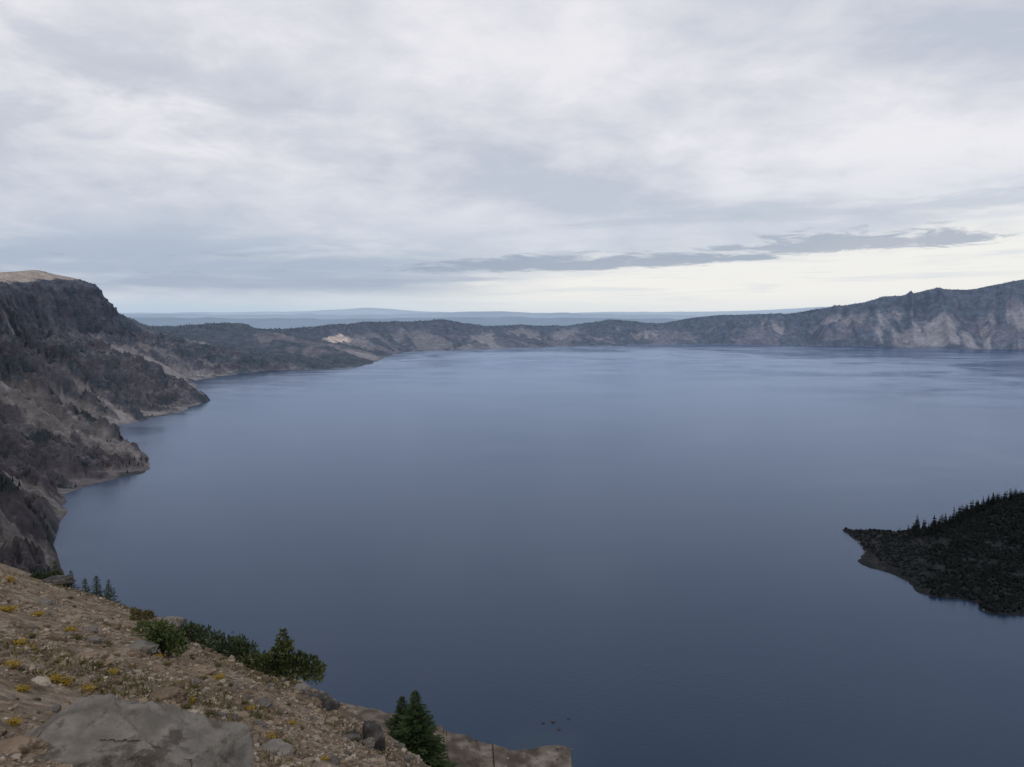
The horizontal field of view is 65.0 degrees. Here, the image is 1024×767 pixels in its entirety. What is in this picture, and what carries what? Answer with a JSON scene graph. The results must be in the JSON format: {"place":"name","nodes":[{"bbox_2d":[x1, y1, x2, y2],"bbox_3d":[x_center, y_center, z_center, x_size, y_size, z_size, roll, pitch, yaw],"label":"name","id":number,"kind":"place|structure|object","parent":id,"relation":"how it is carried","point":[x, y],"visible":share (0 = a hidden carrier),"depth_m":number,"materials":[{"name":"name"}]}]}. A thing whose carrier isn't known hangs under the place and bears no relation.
{"place":"outdoors","nodes":[
{"label":"outdoors","id":0,"kind":"place"},
{"bbox_2d":[0,563,430,766],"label":"hillside","id":1,"kind":"structure","parent":0,"point":[26,702],"depth_m":16.88,"materials":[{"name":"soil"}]},
{"bbox_2d":[0,604,18,612],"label":"yellow plant","id":2,"kind":"object","parent":1,"relation":"on","point":[9,609],"visible":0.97,"depth_m":18.64,"materials":[{"name":"yellow plant"}]},
{"bbox_2d":[4,576,15,581],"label":"yellow plant","id":3,"kind":"object","parent":1,"relation":"on","point":[11,579],"visible":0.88,"depth_m":31.45,"materials":[{"name":"yellow plant"}]},
{"bbox_2d":[2,659,21,668],"bbox_3d":[-7.492,4.200,12.018,0.262,0.127,0.350,1,5,14],"label":"yellow plant","id":4,"kind":"object","parent":1,"relation":"on","point":[14,664],"visible":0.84,"depth_m":12.03,"materials":[{"name":"yellow plant"}]},
{"bbox_2d":[6,717,21,725],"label":"yellow plant","id":5,"kind":"object","parent":1,"relation":"on","point":[14,722],"visible":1,"depth_m":8.55,"materials":[{"name":"yellow plant"}]},
{"bbox_2d":[13,637,27,644],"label":"yellow plant","id":6,"kind":"object","parent":1,"relation":"on","point":[19,642],"visible":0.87,"depth_m":15.27,"materials":[{"name":"yellow plant"}]},
{"bbox_2d":[0,735,48,756],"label":"boulder","id":7,"kind":"object","parent":1,"relation":"on","point":[31,746],"visible":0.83,"depth_m":7.50,"materials":[{"name":"beige stone"}]},
{"bbox_2d":[16,682,33,691],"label":"yellow plant","id":8,"kind":"object","parent":1,"relation":"on","point":[22,688],"visible":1,"depth_m":10.74,"materials":[{"name":"yellow plant"}]},
{"bbox_2d":[25,623,39,628],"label":"stone","id":9,"kind":"object","parent":1,"relation":"on","point":[33,626],"visible":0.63,"depth_m":17.66,"materials":[{"name":"grey stone"}]},
{"bbox_2d":[26,632,39,638],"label":"ochre plant","id":10,"kind":"object","parent":1,"relation":"on","point":[32,634],"visible":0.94,"depth_m":16.49,"materials":[{"name":"plant"}]},
{"bbox_2d":[31,610,44,616],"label":"yellow plant","id":11,"kind":"object","parent":1,"relation":"on","point":[39,613],"visible":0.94,"depth_m":19.63,"materials":[{"name":"yellow plant"}]},
{"bbox_2d":[29,569,63,579],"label":"shrub","id":12,"kind":"object","parent":1,"relation":"on","point":[40,575],"visible":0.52,"depth_m":44.75,"materials":[{"name":"green plant"}]},
{"bbox_2d":[40,597,53,605],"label":"stone","id":13,"kind":"object","parent":1,"relation":"on","point":[47,601],"visible":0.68,"depth_m":27.05,"materials":[{"name":"grey stone"}]},
{"bbox_2d":[47,704,61,712],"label":"stone","id":14,"kind":"object","parent":1,"relation":"on","point":[56,708],"visible":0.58,"depth_m":9.85,"materials":[{"name":"grey stone"}]},
{"bbox_2d":[51,560,58,573],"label":"fir tree","id":15,"kind":"object","parent":1,"relation":"on","point":[54,563],"visible":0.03,"depth_m":52.77,"materials":[{"name":"green plant"}]},
{"bbox_2d":[46,674,66,682],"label":"yellow plant","id":16,"kind":"object","parent":1,"relation":"on","point":[52,678],"visible":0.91,"depth_m":11.76,"materials":[{"name":"yellow plant"}]},
{"bbox_2d":[46,633,67,641],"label":"stone","id":17,"kind":"object","parent":1,"relation":"on","point":[56,636],"visible":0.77,"depth_m":16.88,"materials":[{"name":"brown stone"}]},
{"bbox_2d":[42,575,73,587],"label":"boulder","id":18,"kind":"object","parent":1,"relation":"on","point":[67,581],"visible":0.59,"depth_m":42.27,"materials":[{"name":"grey stone"}]},
{"bbox_2d":[55,676,73,685],"bbox_3d":[-6.590,4.380,11.793,0.315,0.115,0.268,1,5,6],"label":"yellow plant","id":19,"kind":"object","parent":1,"relation":"on","point":[68,681],"visible":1,"depth_m":11.78,"materials":[{"name":"yellow plant"}]},
{"bbox_2d":[63,610,73,614],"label":"stone","id":20,"kind":"object","parent":1,"relation":"on","point":[69,612],"visible":0.53,"depth_m":24.04,"materials":[{"name":"stone"}]},
{"bbox_2d":[64,631,74,635],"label":"stone","id":21,"kind":"object","parent":1,"relation":"on","point":[72,633],"visible":0.73,"depth_m":18.02,"materials":[{"name":"grey stone"}]},
{"bbox_2d":[64,625,78,631],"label":"yellow plant","id":22,"kind":"object","parent":1,"relation":"on","point":[68,629],"visible":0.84,"depth_m":18.41,"materials":[{"name":"yellow plant"}]},
{"bbox_2d":[68,570,79,589],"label":"fir tree","id":23,"kind":"object","parent":1,"relation":"on","point":[70,571],"visible":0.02,"depth_m":52.36,"materials":[{"name":"green plant"}]},
{"bbox_2d":[71,633,86,640],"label":"ochre plant","id":24,"kind":"object","parent":1,"relation":"on","point":[77,637],"visible":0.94,"depth_m":17.69,"materials":[{"name":"plant"}]},
{"bbox_2d":[81,577,92,592],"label":"fir tree","id":25,"kind":"object","parent":1,"relation":"on","point":[86,588],"visible":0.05,"depth_m":51.82,"materials":[{"name":"green plant"}]},
{"bbox_2d":[80,683,98,692],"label":"yellow plant","id":26,"kind":"object","parent":1,"relation":"on","point":[89,687],"visible":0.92,"depth_m":11.87,"materials":[{"name":"yellow plant"}]},
{"bbox_2d":[83,626,97,632],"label":"stone","id":27,"kind":"object","parent":1,"relation":"on","point":[94,629],"visible":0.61,"depth_m":20.13,"materials":[{"name":"grey stone"}]},
{"bbox_2d":[73,651,115,663],"bbox_3d":[-8.339,5.474,15.948,0.909,0.277,0.510,0,5,-2],"label":"boulder","id":28,"kind":"object","parent":1,"relation":"on","point":[108,657],"visible":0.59,"depth_m":15.90,"materials":[{"name":"brown stone"}]},
{"bbox_2d":[86,637,103,644],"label":"stone","id":29,"kind":"object","parent":1,"relation":"on","point":[96,640],"visible":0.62,"depth_m":17.80,"materials":[{"name":"grey stone"}]},
{"bbox_2d":[90,576,103,596],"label":"fir tree","id":30,"kind":"object","parent":1,"relation":"on","point":[97,592],"visible":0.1,"depth_m":50.30,"materials":[{"name":"green plant"}]},
{"bbox_2d":[92,660,106,667],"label":"ochre plant","id":31,"kind":"object","parent":1,"relation":"on","point":[99,664],"visible":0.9,"depth_m":15.32,"materials":[{"name":"green plant"}]},
{"bbox_2d":[102,580,119,602],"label":"fir tree","id":32,"kind":"object","parent":1,"relation":"on","point":[108,596],"visible":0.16,"depth_m":49.59,"materials":[{"name":"green plant"}]},
{"bbox_2d":[107,668,118,673],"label":"yellow plant","id":33,"kind":"object","parent":1,"relation":"on","point":[113,671],"visible":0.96,"depth_m":15.04,"materials":[{"name":"yellow plant"}]},
{"bbox_2d":[110,678,123,683],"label":"stone","id":34,"kind":"object","parent":1,"relation":"on","point":[121,680],"visible":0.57,"depth_m":14.06,"materials":[{"name":"grey stone"}]},
{"bbox_2d":[127,648,141,657],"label":"stone","id":35,"kind":"object","parent":1,"relation":"on","point":[133,652],"visible":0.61,"depth_m":17.57,"materials":[{"name":"brown stone"}]},
{"bbox_2d":[116,607,153,620],"bbox_3d":[-15.366,9.506,32.745,1.665,0.612,1.338,0,5,0],"label":"shrub","id":36,"kind":"object","parent":1,"relation":"on","point":[145,614],"visible":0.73,"depth_m":32.77,"materials":[{"name":"green plant"}]},
{"bbox_2d":[25,694,253,766],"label":"boulder","id":37,"kind":"object","parent":1,"relation":"on","point":[109,730],"visible":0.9,"depth_m":7.99,"materials":[{"name":"grey stone"}]},
{"bbox_2d":[127,639,158,653],"bbox_3d":[-8.693,6.197,18.809,0.749,0.276,0.505,0,5,-6],"label":"boulder","id":38,"kind":"object","parent":1,"relation":"on","point":[145,646],"visible":0.59,"depth_m":18.74,"materials":[{"name":"grey stone"}]},
{"bbox_2d":[131,617,194,658],"bbox_3d":[-8.382,6.169,19.328,1.349,1.181,1.054,3,6,28],"label":"shrub","id":39,"kind":"object","parent":1,"relation":"on","point":[167,638],"visible":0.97,"depth_m":19.22,"materials":[{"name":"green plant"}]},
{"bbox_2d":[162,660,171,665],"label":"ochre plant","id":40,"kind":"object","parent":1,"relation":"on","point":[167,664],"visible":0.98,"depth_m":17.65,"materials":[{"name":"plant"}]},
{"bbox_2d":[149,686,187,703],"bbox_3d":[-5.753,5.225,13.353,0.694,0.300,0.473,-2,5,-23],"label":"boulder","id":41,"kind":"object","parent":1,"relation":"on","point":[177,695],"visible":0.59,"depth_m":13.27,"materials":[{"name":"brown stone"}]},
{"bbox_2d":[157,616,186,626],"bbox_3d":[-14.963,10.423,35.143,1.429,0.523,0.899,0,5,-6],"label":"boulder","id":42,"kind":"object","parent":1,"relation":"on","point":[177,621],"visible":0.59,"depth_m":34.87,"materials":[{"name":"grey stone"}]},
{"bbox_2d":[180,703,192,708],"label":"ochre plant","id":43,"kind":"object","parent":1,"relation":"on","point":[186,707],"visible":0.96,"depth_m":13.07,"materials":[{"name":"plant"}]},
{"bbox_2d":[187,696,195,702],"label":"yellow plant","id":44,"kind":"object","parent":1,"relation":"on","point":[192,700],"visible":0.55,"depth_m":13.67,"materials":[{"name":"yellow plant"}]},
{"bbox_2d":[170,621,218,647],"bbox_3d":[-11.999,9.583,30.531,2.294,1.034,1.740,0,5,0],"label":"shrub","id":45,"kind":"object","parent":1,"relation":"on","point":[192,636],"visible":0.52,"depth_m":30.58,"materials":[{"name":"green plant"}]},
{"bbox_2d":[188,681,202,689],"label":"ochre plant","id":46,"kind":"object","parent":1,"relation":"on","point":[195,686],"visible":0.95,"depth_m":15.82,"materials":[{"name":"plant"}]},
{"bbox_2d":[193,678,201,683],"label":"stone","id":47,"kind":"object","parent":1,"relation":"on","point":[196,680],"visible":0.57,"depth_m":16.85,"materials":[{"name":"grey stone"}]},
{"bbox_2d":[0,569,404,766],"bbox_3d":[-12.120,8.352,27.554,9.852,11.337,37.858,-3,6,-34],"label":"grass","id":48,"kind":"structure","parent":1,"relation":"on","point":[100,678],"depth_m":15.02,"materials":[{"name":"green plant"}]},
{"bbox_2d":[190,665,218,674],"bbox_3d":[-7.016,6.565,18.291,0.673,0.281,0.438,-3,6,-30],"label":"boulder","id":49,"kind":"object","parent":1,"relation":"on","point":[207,669],"visible":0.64,"depth_m":18.20,"materials":[{"name":"beige stone"}]},
{"bbox_2d":[205,708,217,714],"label":"ochre plant","id":50,"kind":"object","parent":1,"relation":"on","point":[209,712],"visible":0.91,"depth_m":13.21,"materials":[{"name":"plant"}]},
{"bbox_2d":[214,686,222,690],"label":"stone","id":51,"kind":"object","parent":1,"relation":"on","point":[220,688],"visible":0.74,"depth_m":16.75,"materials":[{"name":"brown stone"}]},
{"bbox_2d":[212,672,225,679],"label":"yellow plant","id":52,"kind":"object","parent":1,"relation":"on","point":[219,676],"visible":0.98,"depth_m":18.10,"materials":[{"name":"yellow plant"}]},
{"bbox_2d":[217,712,227,717],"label":"stone","id":53,"kind":"object","parent":1,"relation":"on","point":[221,714],"visible":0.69,"depth_m":13.31,"materials":[{"name":"grey stone"}]},
{"bbox_2d":[197,628,258,655],"bbox_3d":[-8.674,8.061,24.616,2.112,1.131,1.377,3,5,28],"label":"shrub","id":54,"kind":"object","parent":1,"relation":"on","point":[222,647],"visible":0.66,"depth_m":24.53,"materials":[{"name":"green plant"}]},
{"bbox_2d":[231,714,237,720],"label":"stone","id":55,"kind":"object","parent":1,"relation":"on","point":[235,717],"visible":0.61,"depth_m":13.46,"materials":[{"name":"grey stone"}]},
{"bbox_2d":[231,684,237,689],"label":"stone","id":56,"kind":"object","parent":1,"relation":"on","point":[234,687],"visible":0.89,"depth_m":17.74,"materials":[{"name":"grey stone"}]},
{"bbox_2d":[243,694,249,699],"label":"stone","id":57,"kind":"object","parent":1,"relation":"on","point":[246,696],"visible":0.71,"depth_m":17.16,"materials":[{"name":"grey stone"}]},
{"bbox_2d":[225,644,269,666],"bbox_3d":[-7.928,8.246,24.160,1.466,0.894,1.129,3,6,33],"label":"shrub","id":58,"kind":"object","parent":1,"relation":"on","point":[238,653],"visible":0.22,"depth_m":24.14,"materials":[{"name":"green plant"}]},
{"bbox_2d":[255,710,264,718],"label":"ochre plant","id":59,"kind":"object","parent":1,"relation":"on","point":[259,714],"visible":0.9,"depth_m":15.17,"materials":[{"name":"plant"}]},
{"bbox_2d":[254,720,267,727],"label":"stone","id":60,"kind":"object","parent":1,"relation":"on","point":[262,723],"visible":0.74,"depth_m":13.59,"materials":[{"name":"grey stone"}]},
{"bbox_2d":[255,696,273,708],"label":"stone","id":61,"kind":"object","parent":1,"relation":"on","point":[264,700],"visible":0.53,"depth_m":16.83,"materials":[{"name":"grey stone"}]},
{"bbox_2d":[262,732,278,738],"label":"yellow plant","id":62,"kind":"object","parent":1,"relation":"on","point":[271,735],"visible":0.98,"depth_m":12.92,"materials":[{"name":"yellow plant"}]},
{"bbox_2d":[266,683,274,687],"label":"stone","id":63,"kind":"object","parent":1,"relation":"on","point":[271,685],"visible":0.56,"depth_m":20.44,"materials":[{"name":"grey stone"}]},
{"bbox_2d":[261,739,293,756],"bbox_3d":[-3.598,5.633,12.282,0.522,0.191,0.426,1,5,17],"label":"boulder","id":64,"kind":"object","parent":1,"relation":"on","point":[283,747],"visible":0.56,"depth_m":12.29,"materials":[{"name":"grey stone"}]},
{"bbox_2d":[273,729,283,738],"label":"stone","id":65,"kind":"object","parent":1,"relation":"on","point":[279,732],"visible":0.5,"depth_m":13.18,"materials":[{"name":"stone"}]},
{"bbox_2d":[235,627,326,685],"bbox_3d":[-6.845,7.866,23.251,3.017,1.708,1.351,0,5,0],"label":"bush","id":66,"kind":"object","parent":1,"relation":"on","point":[305,672],"visible":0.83,"depth_m":23.15,"materials":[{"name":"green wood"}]},
{"bbox_2d":[280,737,293,744],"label":"ochre plant","id":67,"kind":"object","parent":1,"relation":"on","point":[289,742],"visible":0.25,"depth_m":12.90,"materials":[{"name":"brown plant"}]},
{"bbox_2d":[293,683,311,694],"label":"boulder","id":68,"kind":"object","parent":1,"relation":"on","point":[305,689],"visible":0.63,"depth_m":21.68,"materials":[{"name":"grey stone"}]},
{"bbox_2d":[297,753,310,758],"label":"stone","id":69,"kind":"object","parent":1,"relation":"on","point":[304,755],"visible":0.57,"depth_m":12.40,"materials":[{"name":"grey stone"}]},
{"bbox_2d":[302,696,321,707],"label":"stone","id":70,"kind":"object","parent":1,"relation":"on","point":[317,702],"visible":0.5,"depth_m":19.89,"materials":[{"name":"brown stone"}]},
{"bbox_2d":[304,692,339,710],"bbox_3d":[-4.946,8.333,20.885,0.901,0.675,0.674,-4,6,-40],"label":"boulder","id":71,"kind":"object","parent":1,"relation":"on","point":[329,703],"visible":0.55,"depth_m":20.75,"materials":[{"name":"grey stone"}]},
{"bbox_2d":[320,755,330,761],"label":"yellow plant","id":72,"kind":"object","parent":1,"relation":"on","point":[324,758],"visible":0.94,"depth_m":13.04,"materials":[{"name":"yellow plant"}]},
{"bbox_2d":[328,756,340,764],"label":"stone","id":73,"kind":"object","parent":1,"relation":"on","point":[335,760],"visible":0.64,"depth_m":13.17,"materials":[{"name":"grey stone"}]},
{"bbox_2d":[334,726,343,731],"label":"stone","id":74,"kind":"object","parent":1,"relation":"on","point":[339,728],"visible":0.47,"depth_m":17.89,"materials":[{"name":"grey stone"}]},
{"bbox_2d":[344,734,356,740],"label":"stone","id":75,"kind":"object","parent":1,"relation":"on","point":[352,737],"visible":0.48,"depth_m":17.00,"materials":[{"name":"grey stone"}]},
{"bbox_2d":[344,730,361,741],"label":"boulder","id":76,"kind":"object","parent":1,"relation":"on","point":[357,735],"visible":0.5,"depth_m":17.80,"materials":[{"name":"grey stone"}]},
{"bbox_2d":[363,737,374,748],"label":"stone","id":77,"kind":"object","parent":1,"relation":"on","point":[370,740],"visible":0.58,"depth_m":17.74,"materials":[{"name":"grey stone"}]},
{"bbox_2d":[362,720,384,751],"bbox_3d":[-3.156,8.113,18.363,0.516,0.776,0.554,-1,5,-17],"label":"boulder","id":78,"kind":"object","parent":1,"relation":"on","point":[373,729],"visible":0.74,"depth_m":18.24,"materials":[{"name":"grey stone"}]},
{"bbox_2d":[390,739,399,745],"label":"stone","id":79,"kind":"object","parent":1,"relation":"on","point":[395,742],"visible":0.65,"depth_m":21.39,"materials":[{"name":"grey stone"}]},
{"bbox_2d":[384,696,407,738],"bbox_3d":[-4.665,15.561,34.047,3.556,4.962,3.891,-4,6,-41],"label":"fir tree","id":80,"kind":"object","parent":1,"relation":"on","point":[394,720],"visible":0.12,"depth_m":33.78,"materials":[{"name":"green plant"}]},
{"bbox_2d":[393,760,403,766],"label":"stone","id":81,"kind":"object","parent":1,"relation":"on","point":[399,763],"visible":0.73,"depth_m":17.18,"materials":[{"name":"stone"}]},
{"bbox_2d":[404,754,413,760],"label":"stone","id":82,"kind":"object","parent":1,"relation":"on","point":[407,757],"visible":0.87,"depth_m":20.72,"materials":[{"name":"grey stone"}]},
{"bbox_2d":[392,690,460,766],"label":"fir tree","id":83,"kind":"object","parent":1,"relation":"on","point":[414,734],"visible":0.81,"depth_m":31.92,"materials":[{"name":"green plant"}]},
{"bbox_2d":[128,317,682,328],"bbox_3d":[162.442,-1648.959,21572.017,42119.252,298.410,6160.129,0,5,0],"label":"hills","id":84,"kind":"structure","parent":0,"point":[273,323],"depth_m":20981.55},
{"bbox_2d":[120,311,788,319],"bbox_3d":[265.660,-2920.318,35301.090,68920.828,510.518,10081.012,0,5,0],"label":"hills","id":85,"kind":"structure","parent":0,"point":[493,314],"depth_m":34649.43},
{"bbox_2d":[127,307,827,315],"bbox_3d":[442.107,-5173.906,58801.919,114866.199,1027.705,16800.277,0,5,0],"label":"hills","id":86,"kind":"structure","parent":0,"point":[363,311],"depth_m":57992.07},
{"bbox_2d":[0,270,1023,766],"bbox_3d":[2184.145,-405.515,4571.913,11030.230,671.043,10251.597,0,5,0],"label":"crater wall","id":87,"kind":"structure","parent":0,"point":[62,320],"depth_m":3786.60,"materials":[{"name":"grey stone"}]},
{"bbox_2d":[0,271,1020,571],"bbox_3d":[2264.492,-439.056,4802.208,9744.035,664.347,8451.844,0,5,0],"label":"forest","id":88,"kind":"object","parent":87,"relation":"on","point":[352,361],"visible":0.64,"depth_m":5422.53,"materials":[{"name":"green plant"}]},
{"bbox_2d":[0,0,1023,312],"label":"sky","id":89,"kind":"structure","parent":0,"point":[162,156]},
{"bbox_2d":[53,344,1023,766],"bbox_3d":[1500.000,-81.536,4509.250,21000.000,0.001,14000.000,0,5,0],"label":"water","id":90,"kind":"structure","parent":0,"point":[633,556],"depth_m":1079.38,"materials":[{"name":"blue liquid"}]},
{"bbox_2d":[440,725,572,766],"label":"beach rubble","id":91,"kind":"object","parent":90,"relation":"in","point":[507,753],"visible":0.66,"depth_m":551.74,"materials":[{"name":"stone"}]},
{"bbox_2d":[843,497,1023,616],"bbox_3d":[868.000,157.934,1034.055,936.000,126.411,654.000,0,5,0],"label":"island","id":92,"kind":"structure","parent":0,"point":[870,559],"depth_m":968.14,"materials":[{"name":"grey stone"}]},
{"bbox_2d":[921,523,926,535],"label":"conifer tree","id":93,"kind":"object","parent":92,"relation":"on","point":[924,532],"visible":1,"depth_m":1080.49,"materials":[{"name":"green plant"}]},
{"bbox_2d":[927,523,933,535],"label":"conifer tree","id":94,"kind":"object","parent":92,"relation":"on","point":[930,531],"visible":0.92,"depth_m":1087.45,"materials":[{"name":"green plant"}]},
{"bbox_2d":[844,492,1023,612],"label":"scrub","id":95,"kind":"object","parent":92,"relation":"on","point":[1004,517],"visible":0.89,"depth_m":993.66,"materials":[{"name":"green plant"}]},
{"bbox_2d":[934,519,942,533],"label":"conifer tree","id":96,"kind":"object","parent":92,"relation":"on","point":[938,528],"visible":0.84,"depth_m":1096.58,"materials":[{"name":"green plant"}]},
{"bbox_2d":[950,514,956,526],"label":"conifer tree","id":97,"kind":"object","parent":92,"relation":"on","point":[953,520],"visible":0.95,"depth_m":1124.43,"materials":[{"name":"green plant"}]},
{"bbox_2d":[991,547,997,558],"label":"conifer tree","id":98,"kind":"object","parent":92,"relation":"on","point":[995,555],"visible":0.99,"depth_m":975.66,"materials":[{"name":"green plant"}]}
]}

